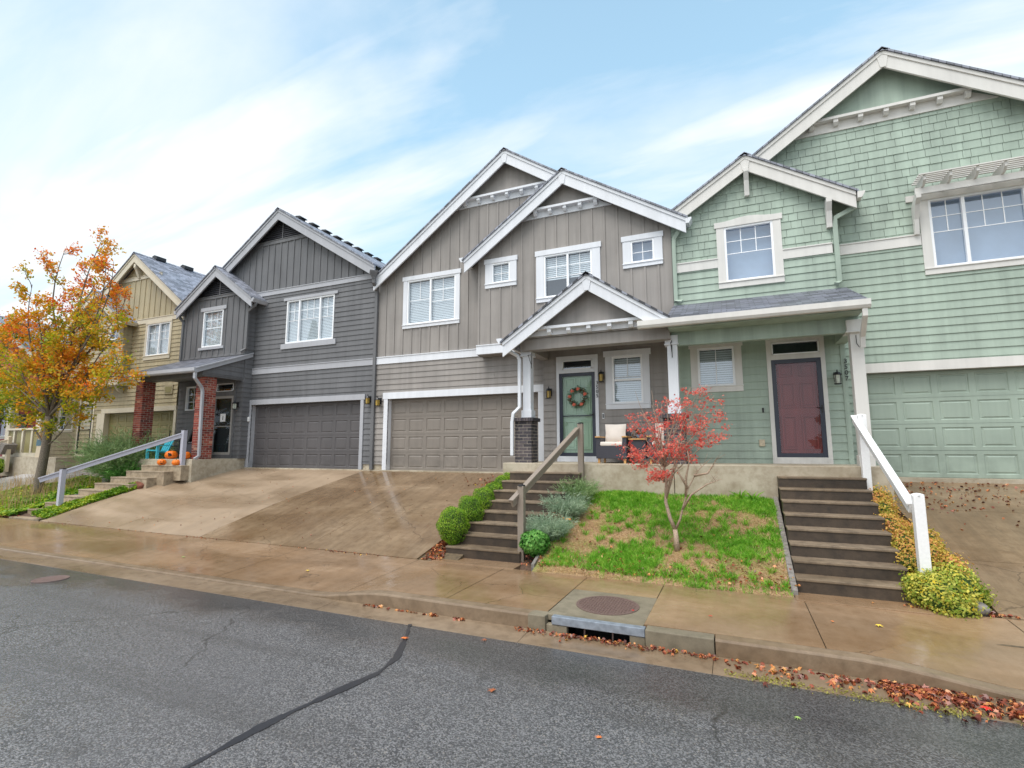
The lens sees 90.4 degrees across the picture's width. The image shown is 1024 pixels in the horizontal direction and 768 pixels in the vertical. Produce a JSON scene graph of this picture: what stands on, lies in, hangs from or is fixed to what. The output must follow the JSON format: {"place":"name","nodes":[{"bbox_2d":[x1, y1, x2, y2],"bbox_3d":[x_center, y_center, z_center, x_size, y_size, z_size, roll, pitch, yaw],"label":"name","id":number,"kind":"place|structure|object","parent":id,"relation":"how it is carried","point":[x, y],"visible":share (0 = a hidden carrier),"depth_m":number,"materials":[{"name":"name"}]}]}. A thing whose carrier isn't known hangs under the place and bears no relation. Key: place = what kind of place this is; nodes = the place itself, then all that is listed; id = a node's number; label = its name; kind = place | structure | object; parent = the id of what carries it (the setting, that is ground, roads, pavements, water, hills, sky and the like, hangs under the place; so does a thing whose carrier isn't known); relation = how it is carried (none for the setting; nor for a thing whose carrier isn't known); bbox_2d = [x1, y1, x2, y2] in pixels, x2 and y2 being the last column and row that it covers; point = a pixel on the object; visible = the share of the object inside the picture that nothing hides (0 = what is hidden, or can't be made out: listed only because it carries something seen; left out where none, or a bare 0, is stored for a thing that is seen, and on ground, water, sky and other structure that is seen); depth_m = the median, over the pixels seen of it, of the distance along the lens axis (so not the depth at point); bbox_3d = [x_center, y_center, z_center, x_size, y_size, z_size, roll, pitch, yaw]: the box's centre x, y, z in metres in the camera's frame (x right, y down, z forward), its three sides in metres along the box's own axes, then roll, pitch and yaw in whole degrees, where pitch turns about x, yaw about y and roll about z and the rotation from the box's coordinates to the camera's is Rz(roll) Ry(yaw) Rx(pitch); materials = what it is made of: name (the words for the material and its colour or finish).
{"place":"outdoors","nodes":[
{"label":"outdoors","id":0,"kind":"place"},
{"bbox_2d":[0,469,101,492],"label":"driveway","id":1,"kind":"structure","parent":0,"point":[6,484],"depth_m":19.07,"materials":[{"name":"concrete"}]},
{"bbox_2d":[40,468,361,536],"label":"driveway","id":2,"kind":"structure","parent":0,"point":[189,509],"depth_m":13.82,"materials":[{"name":"concrete"}]},
{"bbox_2d":[199,471,502,558],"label":"driveway","id":3,"kind":"structure","parent":0,"point":[403,526],"depth_m":11.52,"materials":[{"name":"concrete"}]},
{"bbox_2d":[418,543,463,560],"bbox_3d":[1.359,2.782,10.145,24.600,1.646,4.510,-3,-8,23],"label":"driveway bed","id":4,"kind":"object","parent":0,"point":[451,556],"visible":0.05,"depth_m":9.02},
{"bbox_2d":[421,540,451,559],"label":"fallen leaves","id":5,"kind":"object","parent":4,"relation":"on","point":[434,548],"visible":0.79,"depth_m":9.18,"materials":[{"name":"brown plant"}]},
{"bbox_2d":[436,506,469,544],"bbox_3d":[-1.090,2.652,9.434,0.627,0.756,0.624,-3,-8,23],"label":"boxwood shrub","id":6,"kind":"object","parent":4,"relation":"on","point":[452,522],"visible":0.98,"depth_m":9.27,"materials":[{"name":"green plant"}]},
{"bbox_2d":[458,495,484,527],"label":"boxwood shrub","id":7,"kind":"object","parent":4,"relation":"on","point":[472,505],"visible":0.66,"depth_m":9.77,"materials":[{"name":"green plant"}]},
{"bbox_2d":[473,486,495,509],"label":"boxwood shrub","id":8,"kind":"object","parent":4,"relation":"on","point":[485,495],"visible":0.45,"depth_m":10.22,"materials":[{"name":"green plant"}]},
{"bbox_2d":[485,481,502,493],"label":"boxwood shrub","id":9,"kind":"object","parent":4,"relation":"on","point":[494,485],"visible":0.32,"depth_m":10.63,"materials":[{"name":"green plant"}]},
{"bbox_2d":[495,475,509,486],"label":"boxwood shrub","id":10,"kind":"object","parent":4,"relation":"on","point":[499,479],"visible":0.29,"depth_m":10.94,"materials":[{"name":"green plant"}]},
{"bbox_2d":[0,476,995,617],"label":"bank","id":11,"kind":"structure","parent":0,"point":[522,566],"depth_m":8.72,"materials":[{"name":"soil"}]},
{"bbox_2d":[0,458,9,472],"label":"globe shrub","id":12,"kind":"object","parent":11,"relation":"on","point":[2,465],"visible":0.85,"depth_m":20.36,"materials":[{"name":"green plant"}]},
{"bbox_2d":[0,436,12,471],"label":"handrail","id":13,"kind":"object","parent":11,"relation":"on","point":[8,440],"visible":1,"depth_m":20.47,"materials":[{"name":"beige paint"}]},
{"bbox_2d":[0,317,31,428],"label":"autumn tree","id":14,"kind":"object","parent":11,"relation":"on","point":[2,418],"visible":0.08,"depth_m":23.05,"materials":[{"name":"orange plant"}]},
{"bbox_2d":[0,316,68,455],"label":"townhouse","id":15,"kind":"structure","parent":11,"relation":"on","point":[2,429],"depth_m":24.22,"materials":[{"name":"beige paint"}]},
{"bbox_2d":[0,404,5,438],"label":"window","id":16,"kind":"structure","parent":15,"relation":"in","point":[1,425],"depth_m":24.46,"materials":[{"name":"beige paint"}]},
{"bbox_2d":[0,475,100,516],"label":"ground cover","id":17,"kind":"object","parent":11,"relation":"on","point":[35,504],"visible":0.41,"depth_m":16.17,"materials":[{"name":"green plant"}]},
{"bbox_2d":[0,470,101,509],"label":"seed stalks","id":18,"kind":"object","parent":17,"relation":"on","point":[25,489],"visible":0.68,"depth_m":16.61,"materials":[{"name":"green plant"}]},
{"bbox_2d":[94,459,141,480],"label":"feathery bush","id":19,"kind":"object","parent":17,"relation":"on","point":[111,473],"visible":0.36,"depth_m":16.19,"materials":[{"name":"green plant"}]},
{"bbox_2d":[0,226,149,493],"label":"autumn tree","id":20,"kind":"object","parent":11,"relation":"on","point":[51,363],"visible":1,"depth_m":16.80,"materials":[{"name":"orange plant"}]},
{"bbox_2d":[30,481,136,518],"bbox_3d":[-11.590,3.184,14.980,3.892,1.280,0.710,5,-9,-32],"label":"ground cover","id":21,"kind":"object","parent":11,"relation":"on","point":[46,512],"visible":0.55,"depth_m":14.41,"materials":[{"name":"green plant"}]},
{"bbox_2d":[9,465,188,520],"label":"concrete stairs","id":22,"kind":"structure","parent":11,"relation":"on","point":[147,476],"depth_m":15.30,"materials":[{"name":"beige concrete"}]},
{"bbox_2d":[38,429,187,505],"bbox_3d":[-11.676,2.476,14.940,3.560,2.330,0.179,3,-8,-19],"label":"handrail","id":23,"kind":"object","parent":22,"relation":"on","point":[63,472],"visible":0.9,"depth_m":14.91,"materials":[{"name":"grey paint"}]},
{"bbox_2d":[0,252,204,475],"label":"townhouse","id":24,"kind":"structure","parent":11,"relation":"on","point":[161,289],"depth_m":20.39,"materials":[{"name":"beige paint"}]},
{"bbox_2d":[0,442,17,454],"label":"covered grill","id":25,"kind":"object","parent":24,"relation":"on","point":[4,447],"visible":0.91,"depth_m":20.45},
{"bbox_2d":[35,432,42,456],"bbox_3d":[-18.728,2.373,20.103,0.527,1.033,0.192,-3,-8,23],"label":"wooden figure sign","id":26,"kind":"object","parent":24,"relation":"on","point":[38,447],"visible":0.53,"depth_m":20.15,"materials":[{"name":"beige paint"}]},
{"bbox_2d":[56,398,76,432],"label":"window","id":27,"kind":"structure","parent":24,"relation":"in","point":[63,413],"depth_m":21.86,"materials":[{"name":"beige paint"}]},
{"bbox_2d":[75,404,92,453],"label":"storm door","id":28,"kind":"structure","parent":24,"relation":"in","point":[87,404],"depth_m":21.15,"materials":[{"name":"beige metal"}]},
{"bbox_2d":[108,326,119,341],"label":"window","id":29,"kind":"structure","parent":24,"relation":"in","point":[116,333],"depth_m":20.61,"materials":[{"name":"glass"}]},
{"bbox_2d":[107,411,173,449],"bbox_3d":[-14.465,2.010,19.844,4.290,1.820,0.030,-3,-8,23],"label":"garage door","id":30,"kind":"structure","parent":24,"relation":"in","point":[164,418],"depth_m":19.64,"materials":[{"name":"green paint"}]},
{"bbox_2d":[142,318,172,360],"bbox_3d":[-13.763,-1.708,19.944,1.620,1.540,0.330,-3,-8,23],"label":"window","id":31,"kind":"structure","parent":24,"relation":"in","point":[158,334],"depth_m":19.94,"materials":[{"name":"glass"}]},
{"bbox_2d":[52,417,179,481],"bbox_3d":[-13.109,2.256,17.201,3.674,2.317,3.688,-3,-8,23],"label":"feathery bush","id":32,"kind":"object","parent":11,"relation":"on","point":[94,451],"visible":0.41,"depth_m":16.39,"materials":[{"name":"green plant"}]},
{"bbox_2d":[124,207,384,482],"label":"townhouse","id":33,"kind":"structure","parent":11,"relation":"on","point":[274,364],"depth_m":17.00,"materials":[{"name":"paint"}]},
{"bbox_2d":[145,440,175,458],"bbox_3d":[-11.545,2.121,16.723,0.640,0.665,0.680,-3,-8,23],"label":"garden chair","id":34,"kind":"object","parent":33,"relation":"on","point":[166,447],"visible":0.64,"depth_m":16.58,"materials":[{"name":"teal plastic"}]},
{"bbox_2d":[164,449,177,458],"bbox_3d":[-10.878,2.235,16.231,0.353,0.313,0.360,-3,-8,23],"label":"pumpkin","id":35,"kind":"object","parent":33,"relation":"on","point":[171,454],"visible":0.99,"depth_m":16.12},
{"bbox_2d":[186,442,191,458],"bbox_3d":[-10.364,2.181,16.672,0.540,0.530,0.440,-3,-8,23],"label":"storage box","id":36,"kind":"object","parent":33,"relation":"on","point":[189,447],"visible":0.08,"depth_m":16.52,"materials":[{"name":"grey wicker"}]},
{"bbox_2d":[183,385,195,412],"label":"window","id":37,"kind":"structure","parent":33,"relation":"in","point":[190,390],"depth_m":18.31,"materials":[{"name":"glass"}]},
{"bbox_2d":[201,309,223,347],"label":"window","id":38,"kind":"structure","parent":33,"relation":"in","point":[212,331],"depth_m":18.31,"materials":[{"name":"glass"}]},
{"bbox_2d":[211,395,233,454],"bbox_3d":[-9.904,1.409,17.374,0.970,2.000,0.035,-3,-8,23],"label":"storm door","id":39,"kind":"structure","parent":33,"relation":"in","point":[218,397],"depth_m":17.28,"materials":[{"name":"black glass"}]},
{"bbox_2d":[252,401,360,468],"bbox_3d":[-6.672,1.664,16.480,4.660,2.100,0.030,-3,-8,23],"label":"garage door","id":40,"kind":"structure","parent":33,"relation":"in","point":[332,442],"depth_m":16.43,"materials":[{"name":"grey paint"}]},
{"bbox_2d":[284,290,337,343],"bbox_3d":[-6.623,-2.140,16.883,2.340,1.630,0.318,-3,-8,23],"label":"window","id":41,"kind":"structure","parent":33,"relation":"in","point":[310,317],"depth_m":16.89,"materials":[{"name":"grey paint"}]},
{"bbox_2d":[431,471,580,569],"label":"concrete stairs","id":42,"kind":"structure","parent":11,"relation":"on","point":[492,535],"depth_m":9.54,"materials":[{"name":"grey concrete"}]},
{"bbox_2d":[369,147,691,494],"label":"townhouse","id":43,"kind":"structure","parent":11,"relation":"on","point":[518,297],"depth_m":13.39,"materials":[{"name":"beige paint"}]},
{"bbox_2d":[402,268,460,328],"bbox_3d":[-2.332,-2.465,15.041,2.010,1.600,0.330,-3,-8,23],"label":"window","id":44,"kind":"structure","parent":43,"relation":"in","point":[430,299],"depth_m":15.01,"materials":[{"name":"glass"}]},
{"bbox_2d":[390,393,537,471],"bbox_3d":[-1.424,1.381,14.221,4.760,2.080,0.030,-3,-8,23],"label":"garage door","id":45,"kind":"structure","parent":43,"relation":"in","point":[423,439],"depth_m":14.30,"materials":[{"name":"beige paint"}]},
{"bbox_2d":[484,255,517,288],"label":"window","id":46,"kind":"structure","parent":43,"relation":"in","point":[504,273],"depth_m":13.78,"materials":[{"name":"white paint"}]},
{"bbox_2d":[535,241,600,302],"bbox_3d":[1.466,-2.815,13.073,1.760,1.390,0.330,-3,-8,23],"label":"window","id":47,"kind":"structure","parent":43,"relation":"in","point":[557,268],"depth_m":13.14,"materials":[{"name":"white paint"}]},
{"bbox_2d":[559,372,595,455],"bbox_3d":[1.590,0.734,12.406,0.910,2.040,0.084,-3,-8,23],"label":"storm door","id":48,"kind":"structure","parent":43,"relation":"in","point":[592,374],"depth_m":12.42,"materials":[{"name":"green glass"}]},
{"bbox_2d":[567,385,588,407],"bbox_3d":[1.607,0.320,12.406,0.573,0.598,0.188,-3,-8,23],"label":"wreath","id":49,"kind":"object","parent":43,"relation":"attached to","point":[575,403],"visible":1,"depth_m":12.40,"materials":[{"name":"green plant"}]},
{"bbox_2d":[563,376,592,452],"bbox_3d":[1.624,0.743,12.483,0.890,2.040,0.064,-3,-8,23],"label":"door","id":50,"kind":"structure","parent":43,"relation":"in","point":[569,423],"depth_m":12.48,"materials":[{"name":"green paint"}]},
{"bbox_2d":[595,429,631,462],"bbox_3d":[2.274,1.364,11.264,0.690,0.759,0.768,-3,-8,23],"label":"patio armchair","id":51,"kind":"object","parent":43,"relation":"on","point":[607,452],"visible":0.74,"depth_m":10.94,"materials":[{"name":"grey wicker"}]},
{"bbox_2d":[600,442,621,445],"bbox_3d":[2.236,1.318,11.183,0.480,0.090,0.560,-3,-8,23],"label":"seat cushion","id":52,"kind":"object","parent":51,"relation":"on","point":[608,443],"visible":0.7,"depth_m":10.94,"materials":[{"name":"beige fabric"}]},
{"bbox_2d":[605,424,625,441],"bbox_3d":[2.326,1.101,11.421,0.470,0.400,0.163,-3,-8,23],"label":"back cushion","id":53,"kind":"object","parent":52,"relation":"on","point":[615,433],"visible":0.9,"depth_m":11.37,"materials":[{"name":"beige fabric"}]},
{"bbox_2d":[603,348,650,409],"bbox_3d":[2.781,-0.101,12.153,1.120,1.410,0.330,-3,-8,23],"label":"window","id":54,"kind":"structure","parent":43,"relation":"in","point":[627,372],"depth_m":12.11,"materials":[{"name":"white glass"}]},
{"bbox_2d":[628,438,647,458],"bbox_3d":[2.758,1.396,11.006,0.390,0.430,0.410,-3,-8,23],"label":"patio table","id":55,"kind":"object","parent":43,"relation":"on","point":[637,443],"visible":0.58,"depth_m":10.85,"materials":[{"name":"brown wicker"}]},
{"bbox_2d":[632,428,645,437],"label":"potted plant","id":56,"kind":"object","parent":55,"relation":"on","point":[638,435],"visible":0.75,"depth_m":11.02,"materials":[{"name":"red plant"}]},
{"bbox_2d":[621,230,662,268],"bbox_3d":[3.191,-3.209,12.369,1.000,0.810,0.330,-3,-8,23],"label":"window","id":57,"kind":"structure","parent":43,"relation":"in","point":[645,249],"depth_m":12.33,"materials":[{"name":"white paint"}]},
{"bbox_2d":[646,428,663,463],"bbox_3d":[3.283,1.308,10.830,0.690,0.759,0.768,-3,-8,23],"label":"patio armchair","id":58,"kind":"object","parent":43,"relation":"on","point":[648,439],"visible":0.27,"depth_m":10.60,"materials":[{"name":"grey wicker"}]},
{"bbox_2d":[508,422,584,561],"bbox_3d":[0.745,1.924,9.637,0.175,2.480,2.461,-5,-9,37],"label":"handrail","id":59,"kind":"object","parent":11,"relation":"on","point":[518,497],"visible":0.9,"depth_m":9.41,"materials":[{"name":"beige paint"}]},
{"bbox_2d":[531,515,567,570],"bbox_3d":[0.892,2.630,9.396,0.150,1.143,2.580,-3,-8,23],"label":"lawn edging","id":60,"kind":"object","parent":11,"relation":"on","point":[535,561],"visible":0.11,"depth_m":8.28,"materials":[{"name":"grey concrete"}]},
{"bbox_2d":[773,497,797,596],"bbox_3d":[4.266,2.440,7.983,0.075,1.153,2.650,-3,-8,23],"label":"lawn edging","id":61,"kind":"object","parent":11,"relation":"on","point":[791,574],"visible":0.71,"depth_m":7.56,"materials":[{"name":"grey concrete"}]},
{"bbox_2d":[637,46,1023,505],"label":"townhouse","id":62,"kind":"structure","parent":11,"relation":"on","point":[847,247],"depth_m":10.39,"materials":[{"name":"green paint"}]},
{"bbox_2d":[688,342,743,392],"bbox_3d":[4.579,-0.370,11.401,1.120,1.130,0.330,-3,-8,23],"label":"window","id":63,"kind":"structure","parent":62,"relation":"in","point":[718,367],"depth_m":11.35,"materials":[{"name":"white glass"}]},
{"bbox_2d":[714,212,784,288],"bbox_3d":[5.315,-2.951,11.407,1.380,1.610,0.330,-3,-8,23],"label":"window","id":64,"kind":"structure","parent":62,"relation":"in","point":[749,247],"depth_m":11.44,"materials":[{"name":"glass"}]},
{"bbox_2d":[776,362,822,452],"bbox_3d":[5.977,0.495,10.611,0.900,2.050,0.064,-3,-8,23],"label":"door","id":65,"kind":"structure","parent":62,"relation":"in","point":[797,383],"depth_m":10.59,"materials":[{"name":"red paint"}]},
{"bbox_2d":[771,357,827,457],"bbox_3d":[5.943,0.486,10.534,0.920,2.050,0.084,-3,-8,23],"label":"storm door","id":66,"kind":"structure","parent":62,"relation":"in","point":[818,359],"depth_m":10.51,"materials":[{"name":"black metal"}]},
{"bbox_2d":[866,367,1023,478],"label":"garage door","id":67,"kind":"structure","parent":62,"relation":"in","point":[972,440],"depth_m":9.92,"materials":[{"name":"green paint"}]},
{"bbox_2d":[905,178,1023,274],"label":"window","id":68,"kind":"structure","parent":62,"relation":"in","point":[981,226],"depth_m":10.13,"materials":[{"name":"glass"}]},
{"bbox_2d":[777,476,934,615],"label":"concrete stairs","id":69,"kind":"structure","parent":11,"relation":"on","point":[841,550],"depth_m":7.32,"materials":[{"name":"grey concrete"}]},
{"bbox_2d":[850,414,931,579],"bbox_3d":[5.618,1.629,7.643,0.195,2.490,2.514,-3,-8,21],"label":"handrail","id":70,"kind":"object","parent":11,"relation":"on","point":[914,504],"visible":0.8,"depth_m":6.90,"materials":[{"name":"white paint"}]},
{"bbox_2d":[869,483,917,572],"bbox_3d":[5.823,2.115,7.847,0.698,1.163,2.434,-3,-8,23],"label":"golden shrub","id":71,"kind":"object","parent":11,"relation":"on","point":[902,540],"visible":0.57,"depth_m":7.46,"materials":[{"name":"yellow plant"}]},
{"bbox_2d":[899,515,976,574],"bbox_3d":[5.819,2.277,7.113,0.682,0.708,1.563,-3,-8,23],"label":"golden shrub","id":72,"kind":"object","parent":11,"relation":"on","point":[938,553],"visible":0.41,"depth_m":6.74,"materials":[{"name":"yellow plant"}]},
{"bbox_2d":[896,559,1000,620],"bbox_3d":[5.341,2.487,6.231,1.082,0.723,0.839,0,-7,-3],"label":"golden shrub","id":73,"kind":"object","parent":11,"relation":"on","point":[950,591],"visible":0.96,"depth_m":6.06,"materials":[{"name":"yellow plant"}]},
{"bbox_2d":[971,602,990,616],"bbox_3d":[5.454,2.661,6.017,0.300,0.189,0.243,-3,-8,23],"label":"rock","id":74,"kind":"object","parent":11,"relation":"on","point":[985,612],"visible":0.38,"depth_m":5.91,"materials":[{"name":"grey stone"}]},
{"bbox_2d":[0,559,1023,767],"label":"road","id":75,"kind":"structure","parent":0,"point":[99,671],"depth_m":4.25,"materials":[{"name":"grey asphalt"}]},
{"bbox_2d":[31,575,69,582],"bbox_3d":[-7.569,3.199,8.342,0.480,0.008,0.480,-3,-8,23],"label":"manhole cover","id":76,"kind":"object","parent":75,"relation":"on","point":[50,579],"visible":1,"depth_m":8.31,"materials":[{"name":"metal"}]},
{"bbox_2d":[182,624,411,767],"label":"tar seam","id":77,"kind":"object","parent":75,"relation":"on","point":[271,721],"visible":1,"depth_m":4.18,"materials":[{"name":"black asphalt"}]},
{"bbox_2d":[0,517,1023,689],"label":"sidewalk","id":78,"kind":"structure","parent":0,"point":[971,648],"depth_m":6.88,"materials":[{"name":"concrete"}]},
{"bbox_2d":[55,522,442,557],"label":"fallen leaves","id":79,"kind":"object","parent":78,"relation":"on","point":[280,545],"depth_m":9.65,"materials":[{"name":"brown plant"}]},
{"bbox_2d":[528,589,715,655],"bbox_3d":[1.368,3.053,6.104,2.040,0.684,1.245,-3,-8,23],"label":"storm drain","id":80,"kind":"object","parent":78,"relation":"in","point":[608,616],"visible":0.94,"depth_m":5.87,"materials":[{"name":"concrete"}]},
{"bbox_2d":[872,602,1019,618],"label":"fallen leaves","id":81,"kind":"object","parent":78,"relation":"on","point":[992,613],"visible":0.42,"depth_m":5.89,"materials":[{"name":"brown plant"}]},
{"bbox_2d":[0,550,1023,724],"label":"gutter strip","id":82,"kind":"object","parent":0,"point":[695,663],"visible":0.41,"depth_m":5.84,"materials":[{"name":"concrete"}]},
{"bbox_2d":[362,604,464,620],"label":"fallen leaves","id":83,"kind":"object","parent":82,"relation":"on","point":[435,615],"visible":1,"depth_m":6.47,"materials":[{"name":"brown plant"}]},
{"bbox_2d":[515,626,718,660],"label":"fallen leaves","id":84,"kind":"object","parent":82,"relation":"on","point":[564,635],"visible":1,"depth_m":5.48,"materials":[{"name":"brown plant"}]},
{"bbox_2d":[724,659,1023,725],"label":"fallen leaves","id":85,"kind":"object","parent":82,"relation":"on","point":[961,698],"visible":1,"depth_m":4.31,"materials":[{"name":"brown plant"}]},
{"bbox_2d":[0,0,1023,326],"label":"sky","id":86,"kind":"structure","parent":0,"point":[178,128],"materials":[{"name":"blue"}]},
{"bbox_2d":[2,525,1023,653],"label":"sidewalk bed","id":87,"kind":"object","parent":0,"point":[657,597],"visible":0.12,"depth_m":6.30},
{"bbox_2d":[569,627,574,634],"bbox_3d":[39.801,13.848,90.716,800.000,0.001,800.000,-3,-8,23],"label":"ground","id":88,"kind":"structure","parent":0,"point":[571,630],"depth_m":6.49,"materials":[{"name":"black"}]},
{"bbox_2d":[0,546,1023,701],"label":"kerb","id":89,"kind":"structure","parent":88,"relation":"on","point":[846,663],"depth_m":5.09,"materials":[{"name":"concrete"}]},
{"bbox_2d":[532,489,793,596],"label":"lawn","id":90,"kind":"structure","parent":0,"point":[670,558],"depth_m":8.15,"materials":[{"name":"plant"}]},
{"bbox_2d":[519,529,550,556],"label":"shrub","id":91,"kind":"object","parent":90,"relation":"on","point":[534,543],"visible":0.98,"depth_m":8.44,"materials":[{"name":"green plant"}]},
{"bbox_2d":[516,504,580,541],"bbox_3d":[0.642,2.465,8.990,1.177,0.664,1.259,-3,-8,23],"label":"lavender plant","id":92,"kind":"object","parent":90,"relation":"on","point":[553,529],"visible":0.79,"depth_m":8.83,"materials":[{"name":"green plant"}]},
{"bbox_2d":[538,486,592,518],"bbox_3d":[1.027,2.289,9.753,1.121,0.653,1.155,0,-7,3],"label":"lavender plant","id":93,"kind":"object","parent":90,"relation":"on","point":[574,507],"visible":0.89,"depth_m":9.52,"materials":[{"name":"green plant"}]},
{"bbox_2d":[552,476,601,500],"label":"shrub","id":94,"kind":"object","parent":90,"relation":"on","point":[589,489],"visible":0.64,"depth_m":10.04,"materials":[{"name":"green plant"}]},
{"bbox_2d":[521,546,799,589],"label":"fallen leaves","id":95,"kind":"object","parent":90,"relation":"on","point":[761,578],"visible":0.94,"depth_m":7.51,"materials":[{"name":"brown plant"}]},
{"bbox_2d":[547,503,789,587],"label":"fallen leaves","id":96,"kind":"object","parent":90,"relation":"on","point":[774,566],"visible":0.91,"depth_m":8.32,"materials":[{"name":"brown plant"}]},
{"bbox_2d":[611,384,732,550],"bbox_3d":[2.552,1.323,8.171,1.908,2.642,0.931,-3,-8,23],"label":"japanese maple","id":97,"kind":"object","parent":90,"relation":"on","point":[661,474],"visible":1,"depth_m":8.16,"materials":[{"name":"red plant"}]},
{"bbox_2d":[729,490,747,498],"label":"weed","id":98,"kind":"object","parent":90,"relation":"on","point":[739,495],"visible":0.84,"depth_m":9.33,"materials":[{"name":"green plant"}]},
{"bbox_2d":[743,490,762,499],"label":"weed","id":99,"kind":"object","parent":90,"relation":"on","point":[753,497],"visible":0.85,"depth_m":9.23,"materials":[{"name":"green plant"}]},
{"bbox_2d":[894,482,1023,620],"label":"driveway","id":100,"kind":"structure","parent":0,"point":[991,544],"depth_m":7.78,"materials":[{"name":"concrete"}]},
{"bbox_2d":[905,482,1023,529],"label":"fallen leaves","id":101,"kind":"object","parent":100,"relation":"on","point":[1015,487],"visible":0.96,"depth_m":8.90,"materials":[{"name":"brown plant"}]},
{"bbox_3d":[3.245,1.262,10.749,0.480,0.090,0.560,-3,-8,23],"label":"seat cushion","id":102,"kind":"object","parent":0,"visible":0},
{"bbox_2d":[655,423,663,440],"bbox_3d":[3.335,1.045,10.987,0.470,0.400,0.163,-3,-8,23],"label":"back cushion","id":103,"kind":"object","parent":102,"relation":"on","point":[662,436],"visible":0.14,"depth_m":10.99,"materials":[{"name":"beige fabric"}]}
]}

